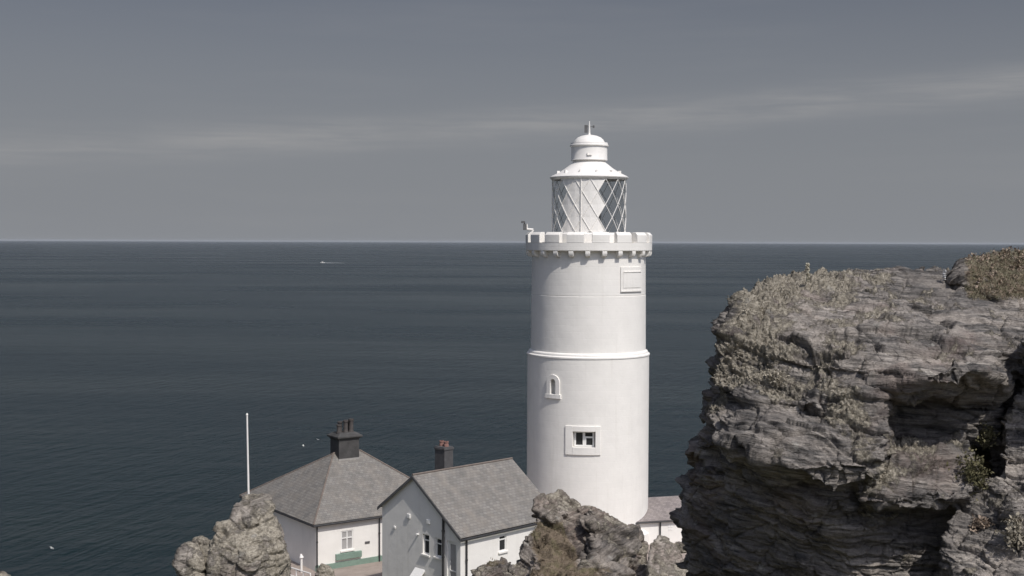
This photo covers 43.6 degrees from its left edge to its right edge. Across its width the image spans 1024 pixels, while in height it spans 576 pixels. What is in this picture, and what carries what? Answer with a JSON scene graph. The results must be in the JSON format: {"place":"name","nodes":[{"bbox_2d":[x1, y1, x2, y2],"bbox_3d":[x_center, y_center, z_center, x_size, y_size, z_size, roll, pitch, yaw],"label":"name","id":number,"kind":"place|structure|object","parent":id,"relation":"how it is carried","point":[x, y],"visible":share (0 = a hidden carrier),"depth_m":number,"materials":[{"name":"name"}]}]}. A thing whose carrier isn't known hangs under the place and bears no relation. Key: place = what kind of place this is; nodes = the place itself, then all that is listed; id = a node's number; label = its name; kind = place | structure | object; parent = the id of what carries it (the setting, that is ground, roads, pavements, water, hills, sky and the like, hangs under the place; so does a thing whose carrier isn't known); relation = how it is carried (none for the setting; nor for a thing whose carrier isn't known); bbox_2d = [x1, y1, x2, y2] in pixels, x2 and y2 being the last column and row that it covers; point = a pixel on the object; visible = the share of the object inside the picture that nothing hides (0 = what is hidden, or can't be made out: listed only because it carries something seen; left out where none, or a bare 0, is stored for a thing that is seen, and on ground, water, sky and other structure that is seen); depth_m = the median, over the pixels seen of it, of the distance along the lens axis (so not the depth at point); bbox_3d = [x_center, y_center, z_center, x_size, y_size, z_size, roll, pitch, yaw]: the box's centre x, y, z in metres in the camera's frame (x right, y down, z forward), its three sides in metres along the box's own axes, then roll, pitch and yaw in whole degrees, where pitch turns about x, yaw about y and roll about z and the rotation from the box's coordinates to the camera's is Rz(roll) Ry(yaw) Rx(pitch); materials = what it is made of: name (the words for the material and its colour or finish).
{"place":"outdoors","nodes":[
{"label":"outdoors","id":0,"kind":"place"},
{"bbox_2d":[290,543,686,575],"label":"courtyard","id":1,"kind":"structure","parent":0,"point":[371,569],"depth_m":77.49,"materials":[{"name":"grey concrete"}]},
{"bbox_2d":[246,413,249,493],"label":"flagpole","id":2,"kind":"object","parent":1,"relation":"on","point":[248,491],"visible":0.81,"depth_m":80.41,"materials":[{"name":"white metal"}]},
{"bbox_2d":[290,567,310,575],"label":"white railing","id":3,"kind":"object","parent":1,"relation":"on","point":[300,570],"visible":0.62,"depth_m":73.86,"materials":[{"name":"metal"}]},
{"bbox_2d":[299,554,302,571],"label":"vent pipe","id":4,"kind":"object","parent":1,"relation":"on","point":[301,561],"visible":1,"depth_m":77.00,"materials":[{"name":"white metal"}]},
{"bbox_2d":[377,440,540,575],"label":"gabled house","id":5,"kind":"structure","parent":1,"relation":"on","point":[445,517],"depth_m":69.88,"materials":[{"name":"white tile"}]},
{"bbox_2d":[421,534,429,556],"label":"window","id":6,"kind":"structure","parent":5,"relation":"in","point":[426,537],"depth_m":69.17,"materials":[{"name":"white glass"}]},
{"bbox_2d":[433,538,441,559],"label":"window","id":7,"kind":"structure","parent":5,"relation":"in","point":[438,541],"depth_m":68.46,"materials":[{"name":"white glass"}]},
{"bbox_2d":[448,541,456,575],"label":"glazed door","id":8,"kind":"structure","parent":5,"relation":"in","point":[452,546],"depth_m":67.75,"materials":[{"name":"white glass"}]},
{"bbox_2d":[498,535,508,553],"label":"window","id":9,"kind":"structure","parent":5,"relation":"in","point":[502,539],"depth_m":69.39,"materials":[{"name":"white glass"}]},
{"bbox_2d":[526,121,651,544],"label":"lighthouse","id":10,"kind":"object","parent":1,"relation":"on","point":[588,353],"visible":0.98,"depth_m":82.92,"materials":[{"name":"white paint"}]},
{"bbox_2d":[521,221,533,237],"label":"fog detector","id":11,"kind":"object","parent":10,"relation":"attached to","point":[525,226],"visible":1,"depth_m":84.81,"materials":[{"name":"white metal"}]},
{"bbox_2d":[574,432,593,446],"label":"window","id":12,"kind":"structure","parent":10,"relation":"in","point":[581,439],"depth_m":82.66,"materials":[{"name":"white glass"}]},
{"bbox_2d":[0,241,1023,575],"bbox_3d":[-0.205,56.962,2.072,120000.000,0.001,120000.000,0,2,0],"label":"sea","id":13,"kind":"structure","parent":0,"point":[138,379],"depth_m":587.23,"materials":[{"name":"liquid"}]},
{"bbox_2d":[0,0,1023,243],"label":"sky","id":14,"kind":"structure","parent":0,"point":[726,121],"materials":[{"name":"grey"}]},
{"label":"ground","id":15,"kind":"structure","parent":0,"visible":0},
{"bbox_2d":[0,571,10,575],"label":"boulder","id":16,"kind":"object","parent":15,"relation":"on","point":[3,573],"visible":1,"depth_m":30.17,"materials":[{"name":"grey stone"}]},
{"bbox_2d":[171,493,290,575],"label":"rock stack","id":17,"kind":"object","parent":15,"relation":"on","point":[248,539],"visible":1,"depth_m":38.99,"materials":[{"name":"grey stone"}]},
{"bbox_2d":[239,418,409,571],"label":"hipped cottage","id":18,"kind":"structure","parent":15,"relation":"on","point":[326,512],"depth_m":80.06,"materials":[{"name":"grey tile"}]},
{"bbox_2d":[340,530,354,552],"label":"window","id":19,"kind":"structure","parent":18,"relation":"in","point":[346,536],"depth_m":78.42,"materials":[{"name":"white wood"}]},
{"bbox_2d":[315,563,334,575],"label":"boulder","id":20,"kind":"object","parent":15,"relation":"on","point":[322,569],"visible":1,"depth_m":60.51,"materials":[{"name":"grey stone"}]},
{"bbox_2d":[470,489,643,575],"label":"rock outcrop","id":21,"kind":"object","parent":15,"relation":"on","point":[598,538],"visible":0.94,"depth_m":43.09,"materials":[{"name":"grey stone"}]},
{"bbox_2d":[484,521,603,575],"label":"turf","id":22,"kind":"structure","parent":21,"relation":"on","point":[552,554],"depth_m":42.62,"materials":[{"name":"plant"}]},
{"bbox_2d":[633,541,648,575],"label":"boulder","id":23,"kind":"object","parent":15,"relation":"on","point":[639,567],"visible":0.59,"depth_m":43.84,"materials":[{"name":"grey stone"}]},
{"bbox_2d":[635,496,681,543],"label":"annex","id":24,"kind":"object","parent":15,"relation":"on","point":[655,521],"visible":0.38,"depth_m":84.90,"materials":[{"name":"stone"}]},
{"bbox_2d":[645,535,687,575],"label":"boulder","id":25,"kind":"object","parent":15,"relation":"on","point":[664,554],"visible":0.92,"depth_m":41.18,"materials":[{"name":"grey stone"}]},
{"bbox_2d":[675,541,685,552],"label":"boulder","id":26,"kind":"object","parent":15,"relation":"on","point":[680,545],"visible":0.56,"depth_m":70.60,"materials":[{"name":"grey stone"}]},
{"bbox_2d":[669,249,1023,575],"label":"crag","id":27,"kind":"structure","parent":15,"relation":"on","point":[770,484],"depth_m":15.87,"materials":[{"name":"grey stone"}]},
{"bbox_2d":[765,366,789,385],"bbox_3d":[3.306,1.111,15.981,0.309,0.294,0.452,1,2,23],"label":"plant","id":28,"kind":"object","parent":27,"relation":"on","point":[775,374],"visible":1,"depth_m":15.98,"materials":[{"name":"plant"}]},
{"bbox_2d":[805,263,810,281],"bbox_3d":[4.263,-0.231,18.447,0.083,0.302,0.089,0,2,0],"label":"flower spike","id":29,"kind":"object","parent":27,"relation":"on","point":[807,268],"visible":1,"depth_m":18.44,"materials":[{"name":"beige plant"}]},
{"bbox_2d":[688,248,1018,575],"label":"lichen","id":30,"kind":"object","parent":27,"relation":"on","point":[845,390],"visible":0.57,"depth_m":16.77},
{"bbox_2d":[942,269,946,279],"bbox_3d":[6.406,-0.197,18.966,0.068,0.172,0.086,1,2,20],"label":"flower spike","id":31,"kind":"object","parent":27,"relation":"on","point":[944,274],"visible":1,"depth_m":18.96,"materials":[{"name":"white plant"}]},
{"bbox_2d":[946,444,993,504],"bbox_3d":[5.455,2.215,15.237,0.519,0.739,0.462,0,2,0],"label":"plant","id":32,"kind":"object","parent":27,"relation":"on","point":[971,471],"visible":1,"depth_m":15.18,"materials":[{"name":"green plant"}]},
{"bbox_2d":[968,513,996,533],"bbox_3d":[5.489,2.759,15.012,0.323,0.246,0.356,0,2,0],"label":"plant","id":33,"kind":"object","parent":27,"relation":"on","point":[980,524],"visible":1,"depth_m":14.92,"materials":[{"name":"brown plant"}]},
{"bbox_2d":[975,421,999,449],"bbox_3d":[5.912,1.835,15.989,0.305,0.486,0.352,0,2,0],"label":"plant","id":34,"kind":"object","parent":27,"relation":"on","point":[989,434],"visible":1,"depth_m":15.96,"materials":[{"name":"green plant"}]},
{"bbox_2d":[961,247,1023,301],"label":"turf","id":35,"kind":"structure","parent":27,"relation":"on","point":[1000,270],"depth_m":18.73,"materials":[{"name":"green plant"}]},
{"bbox_2d":[964,246,1023,292],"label":"thrift heads","id":36,"kind":"object","parent":35,"relation":"on","point":[1005,252],"visible":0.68,"depth_m":19.23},
{"bbox_2d":[994,512,1023,552],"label":"plant","id":37,"kind":"object","parent":27,"relation":"on","point":[1014,528],"visible":1,"depth_m":14.36,"materials":[{"name":"plant"}]}
]}

